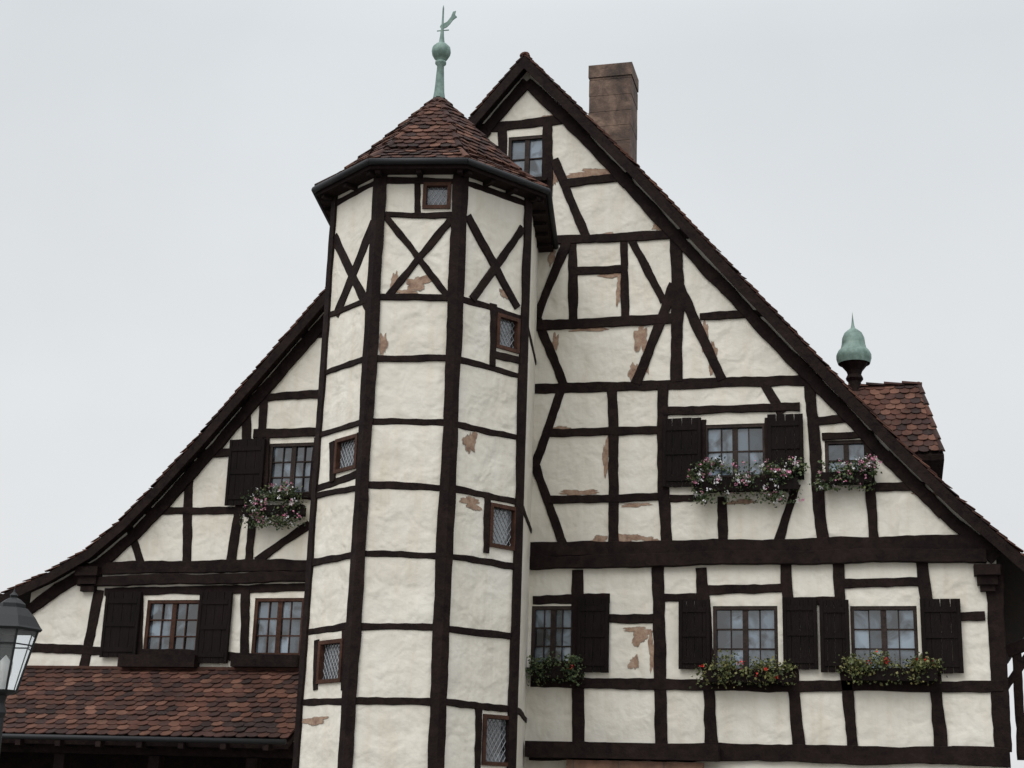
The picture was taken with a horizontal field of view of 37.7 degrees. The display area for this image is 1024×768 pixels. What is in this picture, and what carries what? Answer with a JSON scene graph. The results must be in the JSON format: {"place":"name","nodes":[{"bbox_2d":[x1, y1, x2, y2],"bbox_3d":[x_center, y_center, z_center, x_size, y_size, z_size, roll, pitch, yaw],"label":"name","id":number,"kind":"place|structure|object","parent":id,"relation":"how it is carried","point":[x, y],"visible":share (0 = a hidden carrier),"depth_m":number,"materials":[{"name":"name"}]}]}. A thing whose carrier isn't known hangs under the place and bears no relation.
{"place":"outdoors","nodes":[
{"label":"outdoors","id":0,"kind":"place"},
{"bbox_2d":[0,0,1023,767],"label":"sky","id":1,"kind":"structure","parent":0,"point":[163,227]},
{"label":"ground","id":2,"kind":"structure","parent":0,"visible":0},
{"bbox_2d":[0,588,41,750],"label":"street lamp","id":3,"kind":"object","parent":2,"relation":"on","point":[20,629],"visible":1,"depth_m":13.70,"materials":[{"name":"black metal"}]},
{"bbox_2d":[0,686,294,767],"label":"lean to frame","id":4,"kind":"object","parent":2,"relation":"on","point":[28,753],"visible":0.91,"depth_m":23.81,"materials":[{"name":"brown wood"}]},
{"bbox_2d":[2,734,286,744],"bbox_3d":[-8.694,5.593,23.877,10.912,0.077,0.077,-2,-17,14],"label":"lean to gutter","id":5,"kind":"object","parent":4,"relation":"attached to","point":[148,739],"visible":1,"depth_m":23.08,"materials":[{"name":"brown metal"}]},
{"bbox_2d":[3,668,298,738],"bbox_3d":[-8.429,5.245,24.994,10.912,1.225,1.953,-2,-17,14],"label":"lean to tiles","id":6,"kind":"object","parent":4,"relation":"on","point":[217,703],"visible":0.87,"depth_m":24.24,"materials":[{"name":"brown tile"}]},
{"bbox_2d":[26,665,298,671],"bbox_3d":[-8.184,4.924,26.027,10.912,0.070,0.060,-2,-17,14],"label":"lean to flashing","id":7,"kind":"object","parent":6,"relation":"on","point":[198,668],"visible":0.44,"depth_m":25.44,"materials":[{"name":"metal"}]},
{"bbox_2d":[292,5,558,767],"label":"stair tower","id":8,"kind":"structure","parent":2,"relation":"on","point":[414,645],"depth_m":22.01,"materials":[{"name":"paint"}]},
{"bbox_2d":[316,182,520,766],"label":"tower window frames","id":9,"kind":"structure","parent":8,"relation":"in","point":[517,322],"depth_m":22.06,"materials":[{"name":"brown wood"}]},
{"bbox_2d":[27,72,1005,767],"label":"plaster walls","id":10,"kind":"structure","parent":2,"relation":"on","point":[881,718],"depth_m":24.28,"materials":[{"name":"white paint"}]},
{"bbox_2d":[17,69,1023,663],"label":"roof deck","id":11,"kind":"structure","parent":10,"relation":"on","point":[1013,577],"depth_m":26.36,"materials":[{"name":"brown wood"}]},
{"bbox_2d":[0,56,1023,602],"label":"barge boards","id":12,"kind":"object","parent":11,"relation":"attached to","point":[796,344],"visible":0.91,"depth_m":25.64,"materials":[{"name":"brown wood"}]},
{"bbox_2d":[0,53,1023,594],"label":"roof tiles","id":13,"kind":"object","parent":11,"relation":"on","point":[794,331],"visible":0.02,"depth_m":25.99,"materials":[{"name":"ceramic"}]},
{"bbox_2d":[588,62,638,162],"bbox_3d":[1.986,-3.985,29.672,0.882,4.795,0.800,-2,-17,14],"label":"chimney","id":14,"kind":"object","parent":11,"relation":"on","point":[613,97],"visible":0.33,"depth_m":29.79,"materials":[{"name":"stone"}]},
{"bbox_2d":[880,388,943,478],"bbox_3d":[5.984,1.633,27.950,3.920,3.170,2.400,-2,-17,14],"label":"dormer body","id":15,"kind":"object","parent":11,"relation":"on","point":[934,460],"visible":0.13,"depth_m":26.48,"materials":[{"name":"brown wood"}]},
{"bbox_2d":[848,381,944,451],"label":"dormer tiles","id":16,"kind":"object","parent":15,"relation":"on","point":[905,404],"visible":0.25,"depth_m":27.43,"materials":[{"name":"brown tile"}]},
{"bbox_2d":[839,359,868,390],"bbox_3d":[6.466,0.054,28.292,0.553,0.980,0.553,-2,-17,14],"label":"turret base","id":17,"kind":"object","parent":16,"relation":"on","point":[854,368],"visible":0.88,"depth_m":28.23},
{"bbox_2d":[836,313,871,366],"bbox_3d":[6.496,-0.877,28.560,0.653,1.038,0.653,-2,-17,14],"label":"turret copper cap","id":18,"kind":"object","parent":17,"relation":"on","point":[853,345],"visible":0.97,"depth_m":28.30,"materials":[{"name":"green metal"}]},
{"bbox_2d":[302,115,752,725],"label":"broken plaster edges","id":19,"kind":"object","parent":10,"relation":"attached to","point":[566,427],"visible":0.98,"depth_m":23.86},
{"bbox_2d":[302,115,937,724],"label":"exposed stone patches","id":20,"kind":"object","parent":19,"relation":"attached to","point":[640,633],"visible":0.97,"depth_m":24.15,"materials":[{"name":"brown stone"}]},
{"bbox_2d":[1006,639,1023,759],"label":"side gallery timbers","id":21,"kind":"object","parent":10,"relation":"attached to","point":[1015,650],"visible":0.9,"depth_m":22.64,"materials":[{"name":"brown wood"}]},
{"bbox_2d":[566,760,703,767],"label":"sandstone base","id":22,"kind":"object","parent":2,"relation":"on","point":[601,764],"visible":1,"depth_m":22.87,"materials":[{"name":"brown stone"}]},
{"bbox_2d":[26,78,1011,767],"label":"timber frame","id":23,"kind":"object","parent":22,"relation":"on","point":[966,544],"visible":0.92,"depth_m":24.25,"materials":[{"name":"brown wood"}]},
{"bbox_2d":[143,598,303,654],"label":"brown window sashes","id":24,"kind":"object","parent":23,"relation":"attached to","point":[279,618],"depth_m":25.40,"materials":[{"name":"brown wood"}]},
{"bbox_2d":[117,176,872,675],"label":"window sills","id":25,"kind":"structure","parent":23,"relation":"attached to","point":[135,660],"depth_m":25.20,"materials":[{"name":"brown wood"}]},
{"bbox_2d":[239,479,307,530],"bbox_3d":[-4.060,2.071,25.560,1.235,0.868,0.493,-2,-17,14],"label":"window flower box","id":26,"kind":"object","parent":25,"relation":"on","point":[256,511],"visible":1,"depth_m":25.50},
{"bbox_2d":[267,135,918,669],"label":"window sashes","id":27,"kind":"object","parent":25,"relation":"attached to","point":[735,451],"depth_m":23.95,"materials":[{"name":"brown wood"}]},
{"bbox_2d":[148,139,914,668],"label":"window panes","id":28,"kind":"object","parent":27,"relation":"in","point":[718,439],"visible":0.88,"depth_m":24.14,"materials":[{"name":"grey glass"}]},
{"bbox_2d":[99,414,963,673],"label":"window shutters","id":29,"kind":"object","parent":23,"relation":"attached to","point":[681,445],"depth_m":23.83,"materials":[{"name":"black wood"}]},
{"bbox_2d":[525,651,585,685],"bbox_3d":[0.631,4.484,23.613,1.088,0.560,0.503,-2,-17,14],"label":"window flower box","id":30,"kind":"object","parent":23,"relation":"attached to","point":[539,673],"visible":1,"depth_m":23.57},
{"bbox_2d":[689,648,798,688],"bbox_3d":[3.535,4.350,22.891,1.663,0.611,0.506,-2,-17,14],"label":"window flower box","id":31,"kind":"object","parent":23,"relation":"attached to","point":[764,675],"visible":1,"depth_m":22.84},
{"bbox_2d":[685,455,809,507],"bbox_3d":[3.715,1.549,23.678,1.954,0.848,0.498,-2,-17,14],"label":"window flower box","id":32,"kind":"object","parent":23,"relation":"attached to","point":[779,482],"visible":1,"depth_m":23.65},
{"bbox_2d":[807,453,881,491],"bbox_3d":[5.178,1.376,23.363,1.157,0.612,0.467,-2,-17,14],"label":"window flower box","id":33,"kind":"object","parent":23,"relation":"attached to","point":[862,476],"visible":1,"depth_m":23.30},
{"bbox_2d":[834,649,947,685],"bbox_3d":[5.639,4.238,22.397,1.659,0.534,0.462,-2,-17,14],"label":"window flower box","id":34,"kind":"object","parent":23,"relation":"attached to","point":[921,672],"visible":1,"depth_m":22.34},
{"bbox_2d":[75,564,1000,761],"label":"corbels","id":35,"kind":"object","parent":22,"relation":"on","point":[986,575],"visible":1,"depth_m":22.82,"materials":[{"name":"brown wood"}]}
]}

